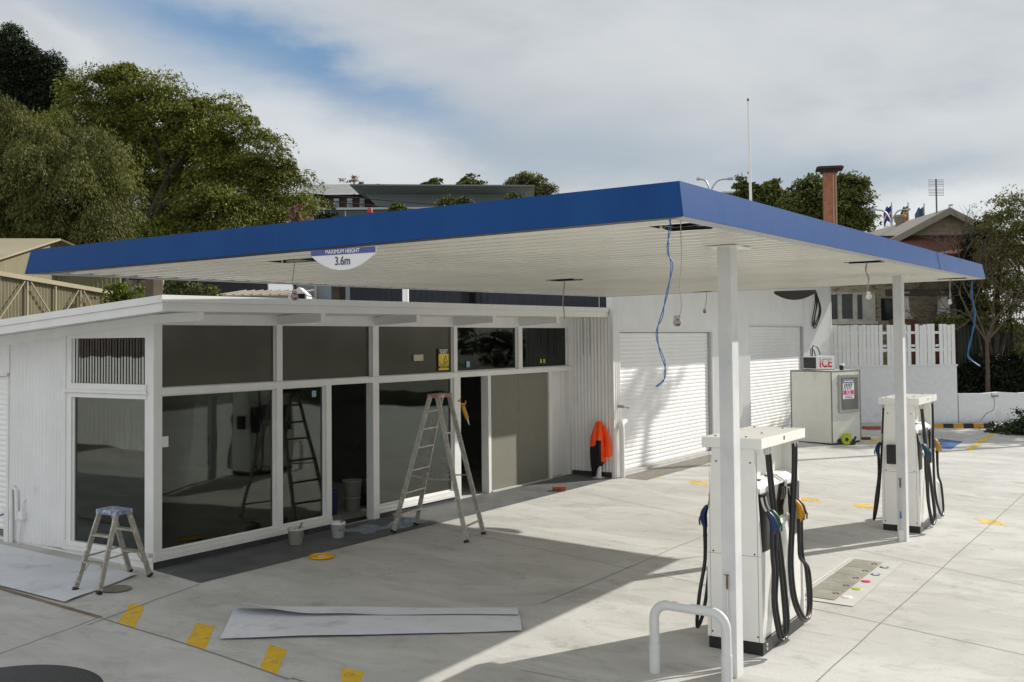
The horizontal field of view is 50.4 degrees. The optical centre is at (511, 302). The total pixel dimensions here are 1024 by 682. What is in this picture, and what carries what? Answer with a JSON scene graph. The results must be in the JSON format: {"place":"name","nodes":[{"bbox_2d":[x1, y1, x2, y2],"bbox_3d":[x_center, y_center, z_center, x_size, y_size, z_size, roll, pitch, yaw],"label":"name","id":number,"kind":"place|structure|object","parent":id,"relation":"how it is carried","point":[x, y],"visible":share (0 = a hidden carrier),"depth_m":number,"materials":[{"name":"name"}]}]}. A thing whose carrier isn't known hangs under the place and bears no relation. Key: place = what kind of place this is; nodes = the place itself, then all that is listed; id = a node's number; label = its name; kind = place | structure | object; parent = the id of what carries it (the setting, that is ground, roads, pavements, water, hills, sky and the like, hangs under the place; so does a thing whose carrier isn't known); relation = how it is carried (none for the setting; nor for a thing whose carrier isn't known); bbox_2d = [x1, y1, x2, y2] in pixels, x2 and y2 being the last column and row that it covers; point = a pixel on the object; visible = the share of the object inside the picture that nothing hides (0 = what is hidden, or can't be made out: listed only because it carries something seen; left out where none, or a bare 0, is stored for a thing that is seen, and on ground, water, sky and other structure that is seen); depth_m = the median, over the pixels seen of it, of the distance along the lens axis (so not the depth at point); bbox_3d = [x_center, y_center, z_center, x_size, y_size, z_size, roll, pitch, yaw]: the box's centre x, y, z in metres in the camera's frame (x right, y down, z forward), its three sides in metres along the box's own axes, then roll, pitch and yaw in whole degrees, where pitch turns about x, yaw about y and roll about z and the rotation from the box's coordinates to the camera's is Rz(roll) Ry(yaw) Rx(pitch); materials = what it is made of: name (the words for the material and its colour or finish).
{"place":"outdoors","nodes":[
{"label":"outdoors","id":0,"kind":"place"},
{"bbox_2d":[300,192,434,208],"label":"power line","id":1,"kind":"object","parent":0,"point":[365,198],"visible":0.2,"depth_m":69.97,"materials":[{"name":"black plastic"}]},
{"bbox_2d":[0,422,1023,681],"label":"forecourt","id":2,"kind":"structure","parent":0,"point":[598,630],"depth_m":11.98,"materials":[{"name":"concrete"}]},
{"bbox_2d":[0,664,102,681],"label":"manhole cover","id":3,"kind":"object","parent":2,"relation":"on","point":[40,673],"visible":1,"depth_m":9.20,"materials":[{"name":"metal"}]},
{"bbox_2d":[0,587,102,617],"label":"slab edge","id":4,"kind":"object","parent":2,"relation":"on","point":[51,603],"visible":1,"depth_m":11.48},
{"bbox_2d":[0,544,135,601],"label":"drop sheet","id":5,"kind":"object","parent":2,"relation":"on","point":[44,575],"visible":0.91,"depth_m":12.69,"materials":[{"name":"fabric"}]},
{"bbox_2d":[72,506,152,594],"bbox_3d":[-4.514,2.770,12.383,0.388,0.870,1.039,-1,-2,19],"label":"step ladder","id":6,"kind":"object","parent":5,"relation":"on","point":[114,512],"visible":0.99,"depth_m":12.26,"materials":[{"name":"metal"}]},
{"bbox_2d":[102,585,131,591],"bbox_3d":[-4.406,3.174,12.100,0.340,0.001,0.340,0,-1,32],"label":"drain cover","id":7,"kind":"object","parent":2,"relation":"on","point":[116,588],"visible":0.85,"depth_m":12.10,"materials":[{"name":"metal"}]},
{"bbox_2d":[118,603,144,626],"bbox_3d":[-3.880,3.176,11.092,0.201,0.023,0.941,0,-2,-12],"label":"painted floor mark","id":8,"kind":"object","parent":2,"relation":"on","point":[129,619],"visible":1,"depth_m":11.06,"materials":[{"name":"yellow paint"}]},
{"bbox_2d":[100,617,201,648],"bbox_3d":[-3.491,3.170,10.470,1.659,0.046,0.030,-2,-2,37],"label":"slab joint","id":9,"kind":"object","parent":2,"relation":"on","point":[151,633],"visible":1,"depth_m":10.44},
{"bbox_2d":[145,279,162,296],"bbox_3d":[-7.884,1.500,23.976,0.260,4.600,0.260,-2,-2,32],"label":"timber post","id":10,"kind":"object","parent":2,"relation":"on","point":[153,287],"depth_m":23.95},
{"bbox_2d":[186,623,214,649],"bbox_3d":[-2.979,3.177,10.392,0.209,0.023,0.942,0,-2,-9],"label":"painted floor mark","id":11,"kind":"object","parent":2,"relation":"on","point":[202,633],"visible":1,"depth_m":10.40,"materials":[{"name":"yellow paint"}]},
{"bbox_2d":[260,644,286,673],"bbox_3d":[-2.126,3.177,9.721,0.184,0.021,0.890,0,-2,-6],"label":"painted floor mark","id":12,"kind":"object","parent":2,"relation":"on","point":[269,663],"visible":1,"depth_m":9.73,"materials":[{"name":"yellow paint"}]},
{"bbox_2d":[0,295,611,569],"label":"shop building","id":13,"kind":"structure","parent":2,"relation":"on","point":[186,428],"depth_m":14.69,"materials":[{"name":"white paint"}]},
{"bbox_2d":[0,373,9,528],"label":"roller door","id":14,"kind":"structure","parent":13,"relation":"in","point":[4,381],"depth_m":14.81,"materials":[{"name":"white paint"}]},
{"bbox_2d":[72,397,144,549],"bbox_3d":[-5.026,2.106,13.600,1.440,1.835,0.030,-2,-2,33],"label":"window","id":15,"kind":"structure","parent":13,"relation":"in","point":[109,433],"depth_m":13.62,"materials":[{"name":"glass"}]},
{"bbox_2d":[73,338,144,383],"bbox_3d":[-5.042,0.724,13.640,1.440,0.570,0.042,-2,-2,33],"label":"window","id":16,"kind":"structure","parent":13,"relation":"in","point":[95,360],"depth_m":13.64,"materials":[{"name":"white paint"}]},
{"bbox_2d":[162,325,273,387],"bbox_3d":[-3.786,0.670,14.089,0.030,0.772,1.930,-2,-2,33],"label":"window","id":17,"kind":"structure","parent":13,"relation":"in","point":[192,355],"depth_m":14.05,"materials":[{"name":"glass"}]},
{"bbox_2d":[162,389,274,550],"bbox_3d":[-3.773,2.090,14.043,0.030,1.892,1.930,-2,-2,33],"label":"window","id":18,"kind":"structure","parent":13,"relation":"in","point":[218,460],"depth_m":14.00,"materials":[{"name":"glass"}]},
{"bbox_2d":[283,386,324,525],"bbox_3d":[-2.953,2.124,15.317,0.030,1.892,0.880,-2,-2,33],"label":"window","id":19,"kind":"structure","parent":13,"relation":"in","point":[303,414],"depth_m":15.33,"materials":[{"name":"glass"}]},
{"bbox_2d":[283,325,369,380],"bbox_3d":[-2.691,0.715,15.792,0.030,0.772,1.900,-2,-2,33],"label":"window","id":20,"kind":"structure","parent":13,"relation":"in","point":[309,352],"depth_m":15.76,"materials":[{"name":"glass"}]},
{"bbox_2d":[332,490,337,514],"bbox_3d":[-2.800,3.099,16.869,0.210,0.380,0.210,-2,-2,32],"label":"paint tin","id":21,"kind":"object","parent":13,"relation":"on","point":[334,500],"visible":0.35,"depth_m":16.80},
{"bbox_2d":[344,496,360,511],"bbox_3d":[-2.525,3.177,17.202,0.273,0.240,0.273,-2,-2,32],"label":"paint tin","id":22,"kind":"object","parent":13,"relation":"on","point":[352,504],"visible":0.84,"depth_m":17.10,"materials":[{"name":"plastic"}]},
{"bbox_2d":[342,479,361,496],"bbox_3d":[-2.530,2.928,17.224,0.315,0.260,0.315,-2,-2,32],"label":"paint tin","id":23,"kind":"object","parent":22,"relation":"on","point":[351,487],"visible":1,"depth_m":17.11,"materials":[{"name":"plastic"}]},
{"bbox_2d":[349,477,366,505],"bbox_3d":[-2.507,3.091,17.788,0.294,0.450,0.294,-2,-2,32],"label":"paint tin","id":24,"kind":"object","parent":13,"relation":"on","point":[363,489],"visible":0.45,"depth_m":17.70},
{"bbox_2d":[379,326,451,375],"bbox_3d":[-1.565,0.761,17.540,0.030,0.772,1.980,-2,-2,33],"label":"window","id":25,"kind":"structure","parent":13,"relation":"in","point":[398,345],"depth_m":17.46,"materials":[{"name":"glass"}]},
{"bbox_2d":[379,378,452,504],"bbox_3d":[-1.552,2.181,17.494,0.030,1.892,1.980,-2,-2,33],"label":"window","id":26,"kind":"structure","parent":13,"relation":"in","point":[401,403],"depth_m":17.35,"materials":[{"name":"glass"}]},
{"bbox_2d":[457,327,516,371],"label":"window","id":27,"kind":"structure","parent":13,"relation":"in","point":[486,348],"depth_m":19.26,"materials":[{"name":"glass"}]},
{"bbox_2d":[522,327,566,368],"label":"window","id":28,"kind":"structure","parent":13,"relation":"in","point":[547,343],"depth_m":20.93,"materials":[{"name":"glass"}]},
{"bbox_2d":[552,371,565,475],"bbox_3d":[0.852,2.361,21.336,0.050,2.047,0.670,-2,-2,33],"label":"wall panel","id":29,"kind":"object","parent":13,"relation":"in","point":[558,378],"depth_m":21.43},
{"bbox_2d":[309,553,333,559],"bbox_3d":[-2.417,3.214,13.822,0.314,0.028,0.314,-2,-2,32],"label":"bucket lid","id":30,"kind":"object","parent":2,"relation":"on","point":[318,556],"visible":1,"depth_m":13.81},
{"bbox_2d":[341,668,363,681],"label":"painted floor mark","id":31,"kind":"object","parent":2,"relation":"on","point":[350,677],"visible":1,"depth_m":9.29,"materials":[{"name":"yellow paint"}]},
{"bbox_2d":[220,608,521,637],"bbox_3d":[-1.357,3.183,10.967,2.951,0.077,1.053,0,-2,-7],"label":"drop sheet","id":32,"kind":"object","parent":2,"relation":"on","point":[245,623],"visible":0.99,"depth_m":10.81,"materials":[{"name":"fabric"}]},
{"bbox_2d":[233,604,517,614],"bbox_3d":[-1.408,3.123,11.222,2.951,0.179,0.338,0,-2,-2],"label":"drop sheet","id":33,"kind":"object","parent":32,"relation":"on","point":[414,610],"visible":1,"depth_m":11.26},
{"bbox_2d":[154,474,612,582],"bbox_3d":[-1.185,3.293,17.014,0.990,0.060,10.280,-2,-2,33],"label":"shop apron","id":34,"kind":"object","parent":2,"relation":"on","point":[224,565],"visible":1,"depth_m":15.06,"materials":[{"name":"concrete"}]},
{"bbox_2d":[287,522,303,544],"bbox_3d":[-2.901,3.093,14.606,0.224,0.285,0.224,-1,-2,14],"label":"paint bucket","id":35,"kind":"object","parent":34,"relation":"on","point":[295,534],"visible":1,"depth_m":14.53,"materials":[{"name":"plastic"}]},
{"bbox_2d":[330,517,345,537],"bbox_3d":[-2.417,3.110,15.106,0.216,0.277,0.216,-1,-2,14],"label":"paint bucket","id":36,"kind":"object","parent":34,"relation":"on","point":[337,528],"visible":1,"depth_m":15.03,"materials":[{"name":"white plastic"}]},
{"bbox_2d":[344,524,389,533],"bbox_3d":[-2.096,3.249,15.715,0.517,0.037,0.672,-2,-2,32],"label":"grey sheet","id":37,"kind":"object","parent":34,"relation":"on","point":[366,528],"visible":0.98,"depth_m":15.62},
{"bbox_2d":[384,517,428,528],"bbox_3d":[-1.578,3.226,16.101,0.345,0.101,0.838,-2,-2,32],"label":"paint rag","id":38,"kind":"object","parent":34,"relation":"on","point":[405,523],"visible":0.81,"depth_m":16.02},
{"bbox_2d":[592,466,604,478],"bbox_3d":[1.679,2.889,21.141,0.180,1.020,0.200,-2,-2,32],"label":"post bollard","id":39,"kind":"object","parent":34,"relation":"on","point":[599,474],"visible":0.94,"depth_m":21.08,"materials":[{"name":"white paint"}]},
{"bbox_2d":[590,421,611,474],"bbox_3d":[1.686,2.816,21.092,0.413,1.038,0.386,0,-2,-27],"label":"work shirt","id":40,"kind":"object","parent":39,"relation":"hanging from","point":[600,446],"visible":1,"depth_m":20.99,"materials":[{"name":"orange fabric"}]},
{"bbox_2d":[390,393,486,542],"bbox_3d":[-1.030,2.296,15.471,1.393,2.010,0.680,-2,-2,32],"label":"step ladder","id":41,"kind":"object","parent":2,"relation":"on","point":[439,397],"visible":1,"depth_m":15.45,"materials":[{"name":"metal"}]},
{"bbox_2d":[25,181,984,677],"bbox_3d":[1.481,1.360,13.884,6.761,4.074,12.416,-2,-2,32],"label":"fuel canopy","id":42,"kind":"object","parent":2,"relation":"on","point":[599,243],"visible":0.98,"depth_m":9.51,"materials":[{"name":"metal"}]},
{"bbox_2d":[311,246,376,269],"bbox_3d":[-1.292,-0.334,8.315,0.640,0.165,0.018,-2,-2,32],"label":"clearance sign","id":43,"kind":"object","parent":42,"relation":"attached to","point":[343,259],"visible":1,"depth_m":8.30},
{"bbox_2d":[655,220,672,386],"bbox_3d":[0.990,-0.004,7.089,0.129,1.103,0.035,-1,-2,15],"label":"hanging cable","id":44,"kind":"object","parent":42,"relation":"hanging from","point":[661,382],"visible":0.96,"depth_m":7.08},
{"bbox_2d":[673,221,681,326],"bbox_3d":[1.087,-0.192,7.158,0.066,0.693,0.034,-1,-2,12],"label":"hanging cable","id":45,"kind":"object","parent":42,"relation":"hanging from","point":[677,322],"visible":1,"depth_m":7.15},
{"bbox_2d":[774,290,815,299],"bbox_3d":[4.950,-0.137,19.042,0.740,0.165,0.012,-2,-2,32],"label":"clearance sign","id":46,"kind":"object","parent":42,"relation":"attached to","point":[796,294],"visible":1,"depth_m":19.03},
{"bbox_2d":[967,281,979,365],"bbox_3d":[7.329,0.326,17.302,0.200,1.363,0.063,-1,-2,3],"label":"hanging cable","id":47,"kind":"object","parent":42,"relation":"hanging from","point":[969,358],"visible":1,"depth_m":17.30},
{"bbox_2d":[350,284,871,477],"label":"garage building","id":48,"kind":"structure","parent":2,"relation":"on","point":[674,417],"depth_m":24.27,"materials":[{"name":"white paint"}]},
{"bbox_2d":[619,330,713,469],"bbox_3d":[3.347,2.029,23.419,0.148,2.900,4.750,-2,-2,33],"label":"roller door","id":49,"kind":"structure","parent":48,"relation":"in","point":[669,420],"depth_m":23.40,"materials":[{"name":"white paint"}]},
{"bbox_2d":[749,324,804,427],"bbox_3d":[7.118,2.104,29.287,0.148,3.060,4.400,-2,-2,33],"label":"roller door","id":50,"kind":"structure","parent":48,"relation":"in","point":[775,350],"depth_m":29.14,"materials":[{"name":"white paint"}]},
{"bbox_2d":[625,454,710,479],"bbox_3d":[3.624,3.445,23.109,0.656,0.033,4.911,-2,-2,32],"label":"garage threshold","id":51,"kind":"object","parent":2,"relation":"on","point":[667,469],"visible":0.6,"depth_m":22.56,"materials":[{"name":"concrete"}]},
{"bbox_2d":[649,600,732,681],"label":"pipe bollard","id":52,"kind":"object","parent":2,"relation":"on","point":[718,615],"visible":1,"depth_m":9.30,"materials":[{"name":"metal"}]},
{"bbox_2d":[438,526,1023,654],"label":"slab joint","id":53,"kind":"object","parent":2,"relation":"on","point":[813,608],"visible":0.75,"depth_m":11.59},
{"bbox_2d":[695,426,812,655],"bbox_3d":[2.402,2.258,10.676,0.887,1.993,1.360,-2,-2,32],"label":"fuel pump","id":54,"kind":"object","parent":2,"relation":"on","point":[775,564],"visible":0.96,"depth_m":10.21,"materials":[{"name":"white metal"}]},
{"bbox_2d":[790,369,860,444],"bbox_3d":[8.127,2.660,28.105,1.304,1.864,1.287,1,-2,-40],"label":"ice freezer","id":55,"kind":"object","parent":2,"relation":"on","point":[825,407],"visible":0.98,"depth_m":27.66,"materials":[{"name":"metal"}]},
{"bbox_2d":[803,345,834,369],"bbox_3d":[7.977,1.416,28.328,0.624,0.648,0.507,0,-2,-28],"label":"ice sign box","id":56,"kind":"object","parent":55,"relation":"on","point":[812,362],"visible":1,"depth_m":28.14,"materials":[{"name":"white plastic"}]},
{"bbox_2d":[837,433,856,444],"bbox_3d":[8.293,3.420,27.409,0.776,0.294,0.125,-1,-2,2],"label":"hose reel","id":57,"kind":"object","parent":2,"relation":"on","point":[846,438],"visible":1,"depth_m":27.35,"materials":[{"name":"plastic"}]},
{"bbox_2d":[804,555,901,605],"bbox_3d":[4.027,3.292,13.028,0.760,0.037,2.550,-2,-2,32],"label":"fuel hatch","id":58,"kind":"object","parent":2,"relation":"on","point":[835,581],"visible":1,"depth_m":12.99,"materials":[{"name":"metal"}]},
{"bbox_2d":[873,394,944,533],"bbox_3d":[6.047,2.410,16.582,0.887,1.993,1.420,-2,-2,32],"label":"fuel pump","id":59,"kind":"object","parent":2,"relation":"on","point":[923,465],"visible":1,"depth_m":16.13,"materials":[{"name":"white metal"}]},
{"bbox_2d":[816,496,1020,681],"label":"slab joint","id":60,"kind":"object","parent":2,"relation":"on","point":[906,600],"visible":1,"depth_m":11.82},
{"bbox_2d":[936,480,941,518],"bbox_3d":[6.531,3.082,17.336,0.596,0.652,0.096,-2,-2,32],"label":"pipe bollard","id":61,"kind":"object","parent":2,"relation":"on","point":[939,497],"visible":0.2,"depth_m":17.17,"materials":[{"name":"metal"}]},
{"bbox_2d":[934,438,962,448],"bbox_3d":[11.107,3.603,27.896,0.700,0.029,2.500,-2,-2,32],"label":"painted patch","id":62,"kind":"object","parent":2,"relation":"on","point":[947,443],"visible":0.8,"depth_m":27.93,"materials":[{"name":"blue paint"}]},
{"bbox_2d":[934,423,991,427],"bbox_3d":[13.197,3.635,32.246,2.098,0.130,0.180,-1,-2,0],"label":"wheel stop","id":63,"kind":"object","parent":2,"relation":"on","point":[963,425],"visible":0.77,"depth_m":32.17,"materials":[{"name":"concrete"}]},
{"bbox_2d":[965,433,995,450],"bbox_3d":[12.407,3.635,28.739,0.160,0.027,5.304,-2,-2,30],"label":"parking line","id":64,"kind":"object","parent":2,"relation":"on","point":[986,437],"visible":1,"depth_m":28.54,"materials":[{"name":"yellow paint"}]},
{"bbox_2d":[0,0,1023,323],"label":"sky","id":65,"kind":"structure","parent":0,"point":[583,95],"materials":[{"name":"white"}]},
{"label":"raised ground","id":66,"kind":"structure","parent":0,"visible":0},
{"bbox_2d":[314,207,341,219],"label":"young tree","id":67,"kind":"object","parent":66,"relation":"on","point":[326,214],"visible":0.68,"depth_m":61.82,"materials":[{"name":"green plant"}]},
{"bbox_2d":[296,184,376,219],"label":"brick building","id":68,"kind":"structure","parent":66,"relation":"on","point":[348,190],"depth_m":99.41,"materials":[{"name":"brick"}]},
{"bbox_2d":[387,201,408,211],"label":"young tree","id":69,"kind":"object","parent":66,"relation":"on","point":[397,206],"visible":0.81,"depth_m":61.79,"materials":[{"name":"green plant"}]},
{"bbox_2d":[316,184,534,216],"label":"modern building","id":70,"kind":"structure","parent":66,"relation":"on","point":[425,193],"depth_m":94.48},
{"bbox_2d":[433,194,462,206],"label":"young tree","id":71,"kind":"object","parent":66,"relation":"on","point":[447,200],"visible":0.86,"depth_m":61.78,"materials":[{"name":"green plant"}]},
{"bbox_2d":[455,173,487,184],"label":"tree","id":72,"kind":"object","parent":66,"relation":"on","point":[464,180],"visible":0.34,"depth_m":114.40,"materials":[{"name":"green plant"}]},
{"bbox_2d":[503,170,558,195],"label":"eucalyptus tree","id":73,"kind":"object","parent":66,"relation":"on","point":[530,178],"visible":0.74,"depth_m":107.38,"materials":[{"name":"green plant"}]},
{"bbox_2d":[747,98,751,200],"bbox_3d":[7.940,-1.396,36.083,0.141,10.880,0.122,-1,-2,0],"label":"flag pole","id":74,"kind":"object","parent":66,"relation":"on","point":[750,181],"visible":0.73,"depth_m":36.17,"materials":[{"name":"metal"}]},
{"bbox_2d":[731,172,772,205],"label":"trees","id":75,"kind":"object","parent":66,"relation":"on","point":[742,184],"visible":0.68,"depth_m":65.58,"materials":[{"name":"green plant"}]},
{"bbox_2d":[755,180,798,213],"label":"trees","id":76,"kind":"object","parent":66,"relation":"on","point":[772,190],"visible":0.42,"depth_m":65.44,"materials":[{"name":"green plant"}]},
{"bbox_2d":[815,165,843,223],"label":"brick chimney","id":77,"kind":"object","parent":66,"relation":"on","point":[829,176],"visible":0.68,"depth_m":41.93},
{"bbox_2d":[773,169,887,232],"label":"broad tree","id":78,"kind":"object","parent":66,"relation":"on","point":[805,197],"visible":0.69,"depth_m":57.33,"materials":[{"name":"green plant"}]},
{"bbox_2d":[883,202,892,226],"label":"flag","id":79,"kind":"object","parent":66,"relation":"on","point":[888,211],"visible":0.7,"depth_m":85.29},
{"bbox_2d":[831,179,1023,365],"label":"old house","id":80,"kind":"structure","parent":66,"relation":"on","point":[851,305],"depth_m":39.98,"materials":[{"name":"brown brick"}]},
{"bbox_2d":[831,292,875,321],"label":"window","id":81,"kind":"structure","parent":80,"relation":"in","point":[845,306],"depth_m":39.96,"materials":[{"name":"clear glass"}]},
{"bbox_2d":[881,298,892,319],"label":"window","id":82,"kind":"structure","parent":80,"relation":"in","point":[886,303],"depth_m":40.00,"materials":[{"name":"black glass"}]},
{"bbox_2d":[905,299,955,355],"bbox_3d":[14.582,1.487,37.886,2.491,3.315,1.770,0,-2,-21],"label":"bare tree","id":83,"kind":"object","parent":66,"relation":"on","point":[930,319],"visible":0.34,"depth_m":38.08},
{"bbox_2d":[892,206,992,309],"bbox_3d":[15.307,-0.153,38.203,3.525,6.599,2.847,-2,-2,32],"label":"bare tree","id":84,"kind":"object","parent":66,"relation":"on","point":[955,239],"visible":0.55,"depth_m":38.04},
{"bbox_2d":[914,209,1023,392],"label":"bare tree","id":85,"kind":"object","parent":66,"relation":"on","point":[989,336],"visible":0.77,"depth_m":36.02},
{"bbox_2d":[945,212,994,324],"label":"ivy column","id":86,"kind":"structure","parent":66,"relation":"on","point":[959,302],"depth_m":37.81,"materials":[{"name":"green plant"}]},
{"bbox_2d":[942,184,1023,392],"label":"olive tree","id":87,"kind":"object","parent":66,"relation":"on","point":[999,218],"visible":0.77,"depth_m":36.85,"materials":[{"name":"green plant"}]},
{"bbox_2d":[956,345,1023,392],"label":"dark shrubs","id":88,"kind":"object","parent":66,"relation":"on","point":[1008,373],"visible":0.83,"depth_m":36.70,"materials":[{"name":"green plant"}]},
{"bbox_2d":[957,392,1023,422],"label":"boundary wall","id":89,"kind":"structure","parent":66,"relation":"on","point":[985,407],"depth_m":34.41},
{"bbox_2d":[958,324,1023,392],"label":"sheet fence","id":90,"kind":"object","parent":66,"relation":"on","point":[964,333],"visible":0.13,"depth_m":37.23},
{"bbox_2d":[928,314,968,330],"bbox_3d":[14.577,0.641,36.503,1.565,0.597,0.732,-1,-2,-1],"label":"fence creeper","id":91,"kind":"object","parent":90,"relation":"attached to","point":[960,319],"visible":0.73,"depth_m":36.39,"materials":[{"name":"green plant"}]},
{"bbox_3d":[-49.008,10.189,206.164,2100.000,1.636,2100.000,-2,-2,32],"label":"ground","id":92,"kind":"structure","parent":0,"visible":0},
{"bbox_2d":[0,20,81,145],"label":"dark fir tree","id":93,"kind":"object","parent":92,"relation":"on","point":[28,70],"visible":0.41,"depth_m":51.46,"materials":[{"name":"green plant"}]},
{"bbox_2d":[0,271,112,318],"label":"sheet wall","id":94,"kind":"structure","parent":92,"relation":"on","point":[22,295],"depth_m":25.25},
{"bbox_2d":[0,238,121,302],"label":"corrugated shed","id":95,"kind":"structure","parent":92,"relation":"on","point":[14,254],"depth_m":28.91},
{"bbox_2d":[0,90,151,244],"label":"casuarina tree","id":96,"kind":"object","parent":92,"relation":"on","point":[40,170],"visible":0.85,"depth_m":33.34,"materials":[{"name":"green plant"}]},
{"bbox_2d":[90,280,144,303],"bbox_3d":[-9.672,-0.080,26.979,1.357,1.010,0.921,-1,-2,0],"label":"roofline shrub","id":97,"kind":"object","parent":92,"relation":"on","point":[120,291],"visible":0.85,"depth_m":26.91,"materials":[{"name":"green plant"}]},
{"bbox_2d":[128,280,163,296],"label":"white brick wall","id":98,"kind":"structure","parent":92,"relation":"on","point":[133,283],"depth_m":36.06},
{"bbox_2d":[33,57,335,238],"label":"jacaranda tree","id":99,"kind":"object","parent":92,"relation":"on","point":[196,193],"visible":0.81,"depth_m":41.46,"materials":[{"name":"green plant"}]},
{"bbox_2d":[163,280,225,295],"bbox_3d":[-8.730,-0.148,30.053,2.143,1.233,1.011,-1,-2,5],"label":"roofline shrub","id":100,"kind":"object","parent":92,"relation":"on","point":[211,290],"visible":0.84,"depth_m":29.91,"materials":[{"name":"green plant"}]},
{"bbox_2d":[128,278,267,295],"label":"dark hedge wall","id":101,"kind":"structure","parent":92,"relation":"on","point":[225,287],"depth_m":38.06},
{"bbox_2d":[216,287,315,298],"bbox_3d":[-7.559,1.823,34.246,2.910,4.615,3.460,-1,-2,0],"label":"old hut","id":102,"kind":"object","parent":92,"relation":"on","point":[302,293],"visible":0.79,"depth_m":33.04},
{"bbox_2d":[288,203,312,289],"bbox_3d":[-7.572,0.345,38.966,0.990,7.881,0.793,-1,-2,6],"label":"pink shrub","id":103,"kind":"object","parent":92,"relation":"on","point":[296,217],"visible":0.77,"depth_m":38.94,"materials":[{"name":"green plant"}]},
{"bbox_2d":[297,285,349,299],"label":"grey house wall","id":104,"kind":"structure","parent":92,"relation":"on","point":[322,292],"depth_m":36.05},
{"bbox_2d":[331,286,345,299],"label":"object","id":105,"kind":"object","parent":104,"relation":"in","point":[338,293],"depth_m":23.95,"materials":[{"name":"brown wood"}]},
{"bbox_2d":[834,364,957,422],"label":"boundary wall","id":106,"kind":"structure","parent":92,"relation":"on","point":[877,381],"depth_m":33.80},
{"bbox_2d":[832,324,955,365],"bbox_3d":[11.814,1.409,33.785,4.219,1.515,0.068,0,-2,-10],"label":"paling fence","id":107,"kind":"object","parent":106,"relation":"on","point":[851,338],"visible":0.87,"depth_m":33.72,"materials":[{"name":"white paint"}]},
{"bbox_2d":[979,406,1023,435],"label":"leafy bush","id":108,"kind":"object","parent":92,"relation":"on","point":[1014,427],"visible":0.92,"depth_m":30.64,"materials":[{"name":"green plant"}]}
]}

